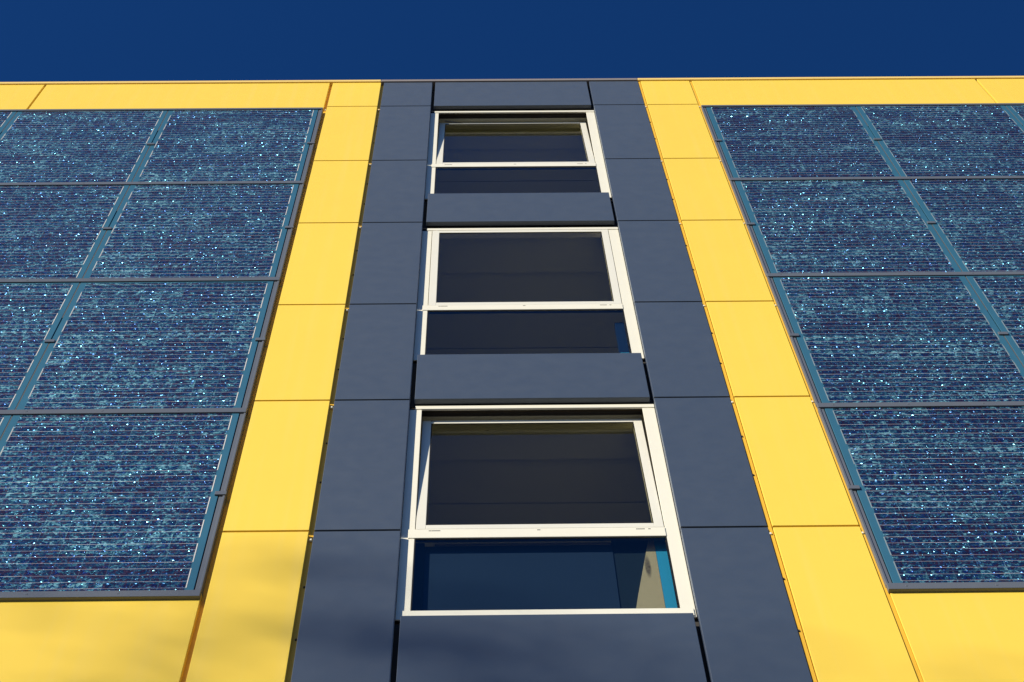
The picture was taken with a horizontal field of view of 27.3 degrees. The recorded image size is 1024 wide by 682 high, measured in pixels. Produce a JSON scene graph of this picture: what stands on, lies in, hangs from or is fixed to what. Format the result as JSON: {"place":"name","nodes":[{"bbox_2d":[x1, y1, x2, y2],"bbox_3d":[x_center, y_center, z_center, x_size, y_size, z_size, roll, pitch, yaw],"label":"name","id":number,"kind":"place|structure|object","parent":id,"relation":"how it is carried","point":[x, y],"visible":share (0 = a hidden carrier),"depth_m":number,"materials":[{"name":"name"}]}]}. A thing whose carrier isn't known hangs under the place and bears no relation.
{"place":"outdoors","nodes":[
{"label":"outdoors","id":0,"kind":"place"},
{"bbox_2d":[0,0,1023,81],"label":"sky","id":1,"kind":"structure","parent":0,"point":[41,40],"materials":[{"name":"blue"}]},
{"bbox_3d":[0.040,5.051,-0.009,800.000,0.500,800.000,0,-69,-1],"label":"ground","id":2,"kind":"structure","parent":0,"visible":0},
{"bbox_2d":[0,76,1023,681],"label":"building","id":3,"kind":"structure","parent":2,"relation":"on","point":[532,398],"depth_m":12.07,"materials":[{"name":"yellow paint"}]},
{"bbox_2d":[0,107,322,601],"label":"mounting frame","id":4,"kind":"object","parent":3,"relation":"attached to","point":[198,590],"visible":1,"depth_m":11.88,"materials":[{"name":"grey metal"}]},
{"bbox_2d":[0,415,12,439],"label":"solar panel","id":5,"kind":"object","parent":4,"relation":"attached to","point":[5,420],"visible":1,"depth_m":11.72,"materials":[{"name":"blue glass"}]},
{"bbox_2d":[0,112,16,133],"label":"solar panel","id":6,"kind":"object","parent":4,"relation":"attached to","point":[6,118],"visible":1,"depth_m":17.63,"materials":[{"name":"blue glass"}]},
{"bbox_2d":[0,283,79,409],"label":"solar panel","id":7,"kind":"object","parent":4,"relation":"attached to","point":[32,315],"visible":1,"depth_m":13.09,"materials":[{"name":"blue glass"}]},
{"bbox_2d":[0,185,129,278],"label":"solar panel","id":8,"kind":"object","parent":4,"relation":"attached to","point":[52,232],"visible":1,"depth_m":14.93,"materials":[{"name":"blue glass"}]},
{"bbox_2d":[0,111,167,182],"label":"solar panel","id":9,"kind":"object","parent":4,"relation":"attached to","point":[74,146],"visible":1,"depth_m":16.87,"materials":[{"name":"blue glass"}]},
{"bbox_2d":[0,413,239,591],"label":"solar panel","id":10,"kind":"object","parent":4,"relation":"attached to","point":[107,502],"visible":1,"depth_m":10.81,"materials":[{"name":"blue glass"}]},
{"bbox_2d":[16,281,273,409],"bbox_3d":[-2.159,0.001,12.871,1.307,2.148,0.022,0,-69,-1],"label":"solar panel","id":11,"kind":"object","parent":4,"relation":"attached to","point":[133,345],"visible":1,"depth_m":12.77,"materials":[{"name":"blue glass"}]},
{"bbox_2d":[84,184,298,277],"bbox_3d":[-2.197,-0.793,14.899,1.307,2.119,0.022,0,-69,-1],"label":"solar panel","id":12,"kind":"object","parent":4,"relation":"attached to","point":[193,231],"visible":1,"depth_m":14.81,"materials":[{"name":"blue glass"}]},
{"bbox_2d":[133,110,317,181],"bbox_3d":[-2.234,-1.575,16.897,1.307,2.099,0.022,0,-69,-1],"label":"solar panel","id":13,"kind":"object","parent":4,"relation":"attached to","point":[230,145],"visible":1,"depth_m":16.83,"materials":[{"name":"blue glass"}]},
{"bbox_2d":[425,110,611,200],"bbox_3d":[0.025,-1.456,16.890,1.394,2.458,0.135,0,-69,-1],"label":"window","id":14,"kind":"structure","parent":3,"relation":"in","point":[595,158],"depth_m":17.09,"materials":[{"name":"white paint"}]},
{"bbox_2d":[413,227,643,362],"bbox_3d":[0.081,-0.294,13.911,1.394,2.505,0.126,0,-69,-1],"label":"window","id":15,"kind":"structure","parent":3,"relation":"in","point":[622,302],"depth_m":13.77,"materials":[{"name":"white paint"}]},
{"bbox_2d":[395,404,696,623],"bbox_3d":[0.136,0.877,10.917,1.394,2.495,0.127,0,-69,-1],"label":"window","id":16,"kind":"structure","parent":3,"relation":"in","point":[631,574],"depth_m":10.45,"materials":[{"name":"white paint"}]},
{"bbox_2d":[701,103,1023,592],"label":"mounting frame","id":17,"kind":"object","parent":3,"relation":"attached to","point":[890,586],"visible":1,"depth_m":12.59,"materials":[{"name":"grey metal"}]},
{"bbox_2d":[706,106,899,177],"bbox_3d":[2.280,-1.611,16.967,1.311,2.099,0.022,0,-69,-1],"label":"solar panel","id":18,"kind":"object","parent":17,"relation":"attached to","point":[822,141],"visible":1,"depth_m":16.91,"materials":[{"name":"blue glass"}]},
{"bbox_2d":[735,180,961,272],"bbox_3d":[2.317,-0.829,14.969,1.311,2.119,0.022,0,-69,-1],"label":"solar panel","id":19,"kind":"object","parent":17,"relation":"attached to","point":[834,226],"visible":1,"depth_m":14.89,"materials":[{"name":"blue glass"}]},
{"bbox_2d":[773,276,1023,402],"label":"solar panel","id":20,"kind":"object","parent":17,"relation":"attached to","point":[904,339],"visible":1,"depth_m":12.85,"materials":[{"name":"blue glass"}]},
{"bbox_2d":[825,407,1023,582],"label":"solar panel","id":21,"kind":"object","parent":17,"relation":"attached to","point":[940,491],"visible":1,"depth_m":10.92,"materials":[{"name":"blue glass"}]},
{"bbox_2d":[856,105,1023,176],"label":"solar panel","id":22,"kind":"object","parent":17,"relation":"attached to","point":[984,140],"visible":1,"depth_m":17.00,"materials":[{"name":"blue glass"}]},
{"bbox_2d":[903,179,1023,271],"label":"solar panel","id":23,"kind":"object","parent":17,"relation":"attached to","point":[977,225],"visible":1,"depth_m":15.08,"materials":[{"name":"blue glass"}]},
{"bbox_2d":[966,275,1023,366],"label":"solar panel","id":24,"kind":"object","parent":17,"relation":"attached to","point":[1001,298],"visible":1,"depth_m":13.47,"materials":[{"name":"blue glass"}]},
{"bbox_2d":[1005,105,1023,126],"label":"solar panel","id":25,"kind":"object","parent":17,"relation":"attached to","point":[1017,111],"visible":1,"depth_m":17.77,"materials":[{"name":"blue glass"}]}
]}

